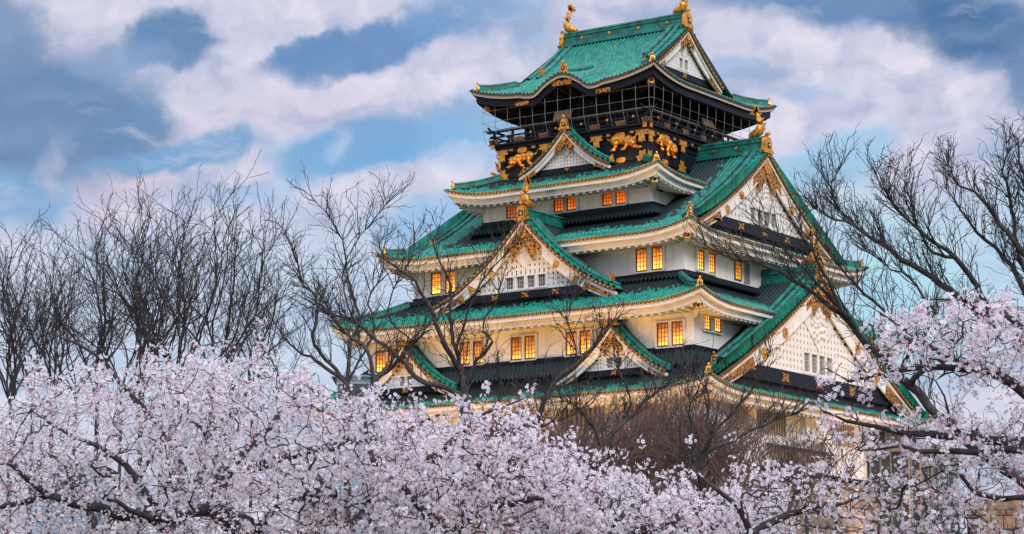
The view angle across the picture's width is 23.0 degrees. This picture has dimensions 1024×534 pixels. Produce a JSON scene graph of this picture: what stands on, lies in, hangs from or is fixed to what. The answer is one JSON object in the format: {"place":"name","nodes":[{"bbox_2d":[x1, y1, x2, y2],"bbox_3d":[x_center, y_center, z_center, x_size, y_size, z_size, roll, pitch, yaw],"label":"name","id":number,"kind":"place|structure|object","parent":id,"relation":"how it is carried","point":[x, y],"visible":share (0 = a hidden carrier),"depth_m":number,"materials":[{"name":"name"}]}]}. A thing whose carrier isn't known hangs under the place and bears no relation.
{"place":"outdoors","nodes":[
{"label":"outdoors","id":0,"kind":"place"},
{"bbox_2d":[0,0,1023,533],"label":"sky","id":1,"kind":"structure","parent":0,"point":[92,92],"materials":[{"name":"blue"}]},
{"bbox_3d":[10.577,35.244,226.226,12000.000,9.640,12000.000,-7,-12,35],"label":"ground","id":2,"kind":"structure","parent":0,"visible":0},
{"bbox_2d":[0,201,92,532],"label":"bare tree","id":3,"kind":"object","parent":2,"relation":"on","point":[13,375],"visible":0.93,"depth_m":72.27,"materials":[{"name":"grey plant"}]},
{"bbox_2d":[0,238,107,533],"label":"bare tree","id":4,"kind":"object","parent":2,"relation":"on","point":[23,366],"visible":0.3,"depth_m":95.90,"materials":[{"name":"grey plant"}]},
{"bbox_2d":[22,458,117,533],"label":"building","id":5,"kind":"structure","parent":2,"relation":"on","point":[39,525],"depth_m":119.70,"materials":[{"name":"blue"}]},
{"bbox_2d":[34,473,86,494],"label":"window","id":6,"kind":"structure","parent":5,"relation":"in","point":[80,475],"depth_m":119.74,"materials":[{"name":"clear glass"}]},
{"bbox_2d":[17,258,133,533],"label":"bare tree","id":7,"kind":"object","parent":2,"relation":"on","point":[68,354],"visible":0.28,"depth_m":96.40,"materials":[{"name":"grey plant"}]},
{"bbox_2d":[0,221,162,533],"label":"bare tree","id":8,"kind":"object","parent":2,"relation":"on","point":[56,354],"visible":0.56,"depth_m":78.25,"materials":[{"name":"grey plant"}]},
{"bbox_2d":[16,199,171,514],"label":"bare tree","id":9,"kind":"object","parent":2,"relation":"on","point":[103,334],"visible":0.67,"depth_m":74.00,"materials":[{"name":"grey plant"}]},
{"bbox_2d":[0,362,223,533],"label":"cherry tree","id":10,"kind":"object","parent":2,"relation":"on","point":[72,487],"visible":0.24,"depth_m":45.94,"materials":[{"name":"pink plant"}]},
{"bbox_2d":[29,231,205,533],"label":"bare tree","id":11,"kind":"object","parent":2,"relation":"on","point":[120,391],"visible":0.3,"depth_m":95.92,"materials":[{"name":"grey plant"}]},
{"bbox_2d":[0,330,267,533],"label":"cherry tree","id":12,"kind":"object","parent":2,"relation":"on","point":[120,515],"visible":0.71,"depth_m":32.22,"materials":[{"name":"pink plant"}]},
{"bbox_2d":[74,168,232,533],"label":"bare tree","id":13,"kind":"object","parent":2,"relation":"on","point":[144,332],"visible":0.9,"depth_m":70.39,"materials":[{"name":"grey plant"}]},
{"bbox_2d":[38,152,283,500],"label":"bare tree","id":14,"kind":"object","parent":2,"relation":"on","point":[185,315],"visible":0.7,"depth_m":72.32,"materials":[{"name":"grey plant"}]},
{"bbox_2d":[111,224,250,531],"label":"bare tree","id":15,"kind":"object","parent":2,"relation":"on","point":[184,338],"visible":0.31,"depth_m":96.26,"materials":[{"name":"grey plant"}]},
{"bbox_2d":[114,172,312,527],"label":"bare tree","id":16,"kind":"object","parent":2,"relation":"on","point":[229,310],"visible":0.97,"depth_m":69.96,"materials":[{"name":"grey plant"}]},
{"bbox_2d":[178,257,319,500],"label":"bare tree","id":17,"kind":"object","parent":2,"relation":"on","point":[226,354],"visible":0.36,"depth_m":96.29,"materials":[{"name":"grey plant"}]},
{"bbox_2d":[203,233,327,514],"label":"bare tree","id":18,"kind":"object","parent":2,"relation":"on","point":[264,338],"visible":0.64,"depth_m":88.02,"materials":[{"name":"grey plant"}]},
{"bbox_2d":[211,263,320,530],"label":"bare tree","id":19,"kind":"object","parent":2,"relation":"on","point":[275,347],"visible":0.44,"depth_m":96.43,"materials":[{"name":"brown plant"}]},
{"bbox_2d":[106,312,447,533],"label":"cherry tree","id":20,"kind":"object","parent":2,"relation":"on","point":[219,511],"visible":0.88,"depth_m":29.14,"materials":[{"name":"pink plant"}]},
{"bbox_2d":[253,157,406,522],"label":"bare tree","id":21,"kind":"object","parent":2,"relation":"on","point":[341,378],"visible":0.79,"depth_m":92.16,"materials":[{"name":"brown plant"}]},
{"bbox_2d":[201,374,462,533],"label":"cherry tree","id":22,"kind":"object","parent":2,"relation":"on","point":[351,522],"visible":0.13,"depth_m":43.80,"materials":[{"name":"pink plant"}]},
{"bbox_2d":[332,375,371,533],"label":"building","id":23,"kind":"structure","parent":2,"relation":"on","point":[360,383],"depth_m":189.63,"materials":[{"name":"grey"}]},
{"bbox_2d":[338,384,367,397],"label":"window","id":24,"kind":"structure","parent":23,"relation":"in","point":[358,386],"depth_m":189.72,"materials":[{"name":"grey glass"}]},
{"bbox_2d":[294,258,445,533],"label":"bare tree","id":25,"kind":"object","parent":2,"relation":"on","point":[377,377],"visible":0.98,"depth_m":80.08,"materials":[{"name":"brown plant"}]},
{"bbox_2d":[286,171,538,532],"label":"bare tree","id":26,"kind":"object","parent":2,"relation":"on","point":[457,365],"visible":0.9,"depth_m":84.22,"materials":[{"name":"brown plant"}]},
{"bbox_2d":[363,376,588,533],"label":"cherry tree","id":27,"kind":"object","parent":2,"relation":"on","point":[427,507],"visible":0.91,"depth_m":27.22,"materials":[{"name":"pink plant"}]},
{"bbox_2d":[470,378,562,530],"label":"leafless bush","id":28,"kind":"object","parent":2,"relation":"on","point":[503,434],"visible":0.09,"depth_m":98.92,"materials":[{"name":"brown plant"}]},
{"bbox_2d":[454,254,636,533],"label":"bare tree","id":29,"kind":"object","parent":2,"relation":"on","point":[540,409],"visible":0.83,"depth_m":70.30,"materials":[{"name":"brown plant"}]},
{"bbox_2d":[497,394,621,531],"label":"leafless bush","id":30,"kind":"object","parent":2,"relation":"on","point":[553,436],"visible":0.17,"depth_m":88.57,"materials":[{"name":"brown plant"}]},
{"bbox_2d":[432,417,701,533],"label":"cherry tree","id":31,"kind":"object","parent":2,"relation":"on","point":[620,500],"visible":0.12,"depth_m":41.49,"materials":[{"name":"pink plant"}]},
{"bbox_2d":[514,382,664,522],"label":"leafless bush","id":32,"kind":"object","parent":2,"relation":"on","point":[597,424],"visible":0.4,"depth_m":89.59,"materials":[{"name":"brown plant"}]},
{"bbox_2d":[292,460,889,533],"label":"stone base","id":33,"kind":"object","parent":2,"relation":"on","point":[814,523],"visible":0.11,"depth_m":215.23,"materials":[{"name":"stone"}]},
{"bbox_2d":[304,0,935,485],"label":"castle keep","id":34,"kind":"structure","parent":33,"relation":"on","point":[614,152],"depth_m":221.32,"materials":[{"name":"white paint"}]},
{"bbox_2d":[376,350,384,372],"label":"window","id":35,"kind":"structure","parent":34,"relation":"in","point":[380,364],"depth_m":226.07,"materials":[{"name":"yellow glass"}]},
{"bbox_2d":[396,420,429,441],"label":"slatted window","id":36,"kind":"structure","parent":34,"relation":"in","point":[429,420],"depth_m":220.57,"materials":[{"name":"beige"}]},
{"bbox_2d":[431,272,440,294],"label":"window","id":37,"kind":"structure","parent":34,"relation":"in","point":[437,276],"depth_m":227.62,"materials":[{"name":"yellow glass"}]},
{"bbox_2d":[445,271,454,292],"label":"window","id":38,"kind":"structure","parent":34,"relation":"in","point":[453,276],"depth_m":226.74,"materials":[{"name":"yellow"}]},
{"bbox_2d":[460,342,469,364],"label":"window","id":39,"kind":"structure","parent":34,"relation":"in","point":[465,343],"depth_m":220.73,"materials":[{"name":"yellow glass"}]},
{"bbox_2d":[473,340,482,363],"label":"window","id":40,"kind":"structure","parent":34,"relation":"in","point":[478,346],"depth_m":220.00,"materials":[{"name":"yellow"}]},
{"bbox_2d":[484,413,528,437],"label":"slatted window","id":41,"kind":"structure","parent":34,"relation":"in","point":[518,413],"depth_m":215.56,"materials":[{"name":"beige"}]},
{"bbox_2d":[507,205,515,218],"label":"window","id":42,"kind":"structure","parent":34,"relation":"in","point":[509,208],"depth_m":228.18,"materials":[{"name":"brown glass"}]},
{"bbox_2d":[511,337,520,359],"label":"window","id":43,"kind":"structure","parent":34,"relation":"in","point":[515,341],"depth_m":217.62,"materials":[{"name":"yellow glass"}]},
{"bbox_2d":[525,335,534,358],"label":"window","id":44,"kind":"structure","parent":34,"relation":"in","point":[529,340],"depth_m":216.78,"materials":[{"name":"yellow glass"}]},
{"bbox_2d":[554,199,563,212],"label":"window","id":45,"kind":"structure","parent":34,"relation":"in","point":[558,204],"depth_m":225.19,"materials":[{"name":"brown glass"}]},
{"bbox_2d":[567,197,575,210],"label":"window","id":46,"kind":"structure","parent":34,"relation":"in","point":[571,202],"depth_m":224.42,"materials":[{"name":"brown glass"}]},
{"bbox_2d":[566,331,576,354],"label":"window","id":47,"kind":"structure","parent":34,"relation":"in","point":[568,351],"depth_m":214.36,"materials":[{"name":"yellow glass"}]},
{"bbox_2d":[559,407,603,431],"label":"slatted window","id":48,"kind":"structure","parent":34,"relation":"in","point":[577,420],"depth_m":210.72,"materials":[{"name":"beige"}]},
{"bbox_2d":[580,330,589,353],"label":"window","id":49,"kind":"structure","parent":34,"relation":"in","point":[583,339],"depth_m":213.57,"materials":[{"name":"yellow"}]},
{"bbox_2d":[602,193,611,205],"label":"window","id":50,"kind":"structure","parent":34,"relation":"in","point":[607,197],"depth_m":222.30,"materials":[{"name":"brown glass"}]},
{"bbox_2d":[615,191,624,204],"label":"window","id":51,"kind":"structure","parent":34,"relation":"in","point":[620,196],"depth_m":221.48,"materials":[{"name":"brown glass"}]},
{"bbox_2d":[636,248,646,271],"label":"window","id":52,"kind":"structure","parent":34,"relation":"in","point":[641,254],"depth_m":215.14,"materials":[{"name":"yellow"}]},
{"bbox_2d":[629,403,654,424],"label":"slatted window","id":53,"kind":"structure","parent":34,"relation":"in","point":[646,403],"depth_m":207.25,"materials":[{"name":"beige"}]},
{"bbox_2d":[652,246,662,269],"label":"window","id":54,"kind":"structure","parent":34,"relation":"in","point":[657,262],"depth_m":214.25,"materials":[{"name":"yellow glass"}]},
{"bbox_2d":[657,322,667,346],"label":"window","id":55,"kind":"structure","parent":34,"relation":"in","point":[662,328],"depth_m":209.13,"materials":[{"name":"yellow glass"}]},
{"bbox_2d":[671,321,682,345],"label":"window","id":56,"kind":"structure","parent":34,"relation":"in","point":[677,326],"depth_m":208.37,"materials":[{"name":"yellow glass"}]},
{"bbox_2d":[698,249,703,270],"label":"window","id":57,"kind":"structure","parent":34,"relation":"in","point":[700,253],"depth_m":214.93,"materials":[{"name":"yellow glass"}]},
{"bbox_2d":[705,316,710,330],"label":"window","id":58,"kind":"structure","parent":34,"relation":"in","point":[707,319],"depth_m":209.39,"materials":[{"name":"yellow glass"}]},
{"bbox_2d":[709,252,714,273],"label":"window","id":59,"kind":"structure","parent":34,"relation":"in","point":[711,256],"depth_m":216.41,"materials":[{"name":"yellow glass"}]},
{"bbox_2d":[715,318,720,332],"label":"window","id":60,"kind":"structure","parent":34,"relation":"in","point":[717,321],"depth_m":210.77,"materials":[{"name":"yellow glass"}]},
{"bbox_2d":[724,404,748,428],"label":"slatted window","id":61,"kind":"structure","parent":34,"relation":"in","point":[729,405],"depth_m":208.93,"materials":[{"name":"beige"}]},
{"bbox_2d":[734,261,741,280],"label":"window","id":62,"kind":"structure","parent":34,"relation":"in","point":[737,265],"depth_m":220.03,"materials":[{"name":"yellow"}]},
{"bbox_2d":[743,262,749,283],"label":"window","id":63,"kind":"structure","parent":34,"relation":"in","point":[746,265],"depth_m":221.27,"materials":[{"name":"grey"}]},
{"bbox_2d":[757,409,786,435],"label":"slatted window","id":64,"kind":"structure","parent":34,"relation":"in","point":[779,426],"depth_m":213.88,"materials":[{"name":"beige wood"}]},
{"bbox_2d":[830,423,854,447],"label":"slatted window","id":65,"kind":"structure","parent":34,"relation":"in","point":[850,428],"depth_m":224.04,"materials":[{"name":"beige"}]},
{"bbox_2d":[861,428,884,448],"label":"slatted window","id":66,"kind":"structure","parent":34,"relation":"in","point":[882,434],"depth_m":229.30,"materials":[{"name":"beige"}]},
{"bbox_2d":[512,329,700,526],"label":"bare tree","id":67,"kind":"object","parent":2,"relation":"on","point":[626,418],"visible":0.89,"depth_m":74.06,"materials":[{"name":"brown plant"}]},
{"bbox_2d":[555,389,668,533],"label":"leafless bush","id":68,"kind":"object","parent":2,"relation":"on","point":[623,440],"visible":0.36,"depth_m":93.01,"materials":[{"name":"brown plant"}]},
{"bbox_2d":[570,381,701,523],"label":"leafless bush","id":69,"kind":"object","parent":2,"relation":"on","point":[652,463],"visible":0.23,"depth_m":97.54,"materials":[{"name":"brown plant"}]},
{"bbox_2d":[537,429,832,533],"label":"cherry tree","id":70,"kind":"object","parent":2,"relation":"on","point":[664,519],"visible":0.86,"depth_m":26.19,"materials":[{"name":"pink plant"}]},
{"bbox_2d":[625,344,746,524],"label":"leafless bush","id":71,"kind":"object","parent":2,"relation":"on","point":[668,467],"visible":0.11,"depth_m":102.41,"materials":[{"name":"brown plant"}]},
{"bbox_2d":[618,364,789,533],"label":"leafless bush","id":72,"kind":"object","parent":2,"relation":"on","point":[700,483],"visible":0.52,"depth_m":92.02,"materials":[{"name":"brown plant"}]},
{"bbox_2d":[657,387,789,509],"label":"leafless bush","id":73,"kind":"object","parent":2,"relation":"on","point":[725,458],"visible":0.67,"depth_m":88.43,"materials":[{"name":"brown plant"}]},
{"bbox_2d":[656,319,832,523],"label":"bare tree","id":74,"kind":"object","parent":2,"relation":"on","point":[706,450],"visible":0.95,"depth_m":66.03,"materials":[{"name":"brown plant"}]},
{"bbox_2d":[734,427,810,532],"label":"leafless bush","id":75,"kind":"object","parent":2,"relation":"on","point":[778,453],"visible":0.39,"depth_m":93.21,"materials":[{"name":"brown plant"}]},
{"bbox_2d":[688,459,919,533],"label":"cherry tree","id":76,"kind":"object","parent":2,"relation":"on","point":[784,515],"visible":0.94,"depth_m":24.99,"materials":[{"name":"pink plant"}]},
{"bbox_2d":[765,401,854,533],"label":"leafless bush","id":77,"kind":"object","parent":2,"relation":"on","point":[795,456],"visible":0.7,"depth_m":92.77,"materials":[{"name":"brown plant"}]},
{"bbox_2d":[801,423,876,533],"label":"leafless bush","id":78,"kind":"object","parent":2,"relation":"on","point":[850,476],"visible":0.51,"depth_m":103.30,"materials":[{"name":"brown plant"}]},
{"bbox_2d":[677,172,1023,489],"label":"bare tree","id":79,"kind":"object","parent":2,"relation":"on","point":[910,385],"visible":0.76,"depth_m":46.44,"materials":[{"name":"grey plant"}]},
{"bbox_2d":[775,122,1023,343],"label":"bare tree","id":80,"kind":"object","parent":2,"relation":"on","point":[911,263],"visible":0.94,"depth_m":52.17,"materials":[{"name":"grey plant"}]},
{"bbox_2d":[801,284,1023,533],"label":"cherry tree","id":81,"kind":"object","parent":2,"relation":"on","point":[971,366],"visible":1,"depth_m":20.87,"materials":[{"name":"pink plant"}]},
{"bbox_2d":[866,442,960,533],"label":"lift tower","id":82,"kind":"structure","parent":2,"relation":"on","point":[885,463],"depth_m":225.16,"materials":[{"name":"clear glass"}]},
{"bbox_2d":[916,111,1023,295],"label":"bare tree","id":83,"kind":"object","parent":2,"relation":"on","point":[1018,248],"visible":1,"depth_m":50.06,"materials":[{"name":"grey plant"}]},
{"bbox_2d":[966,499,1023,533],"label":"stone wall","id":84,"kind":"structure","parent":2,"relation":"on","point":[1008,509],"depth_m":214.37,"materials":[{"name":"stone"}]}
]}

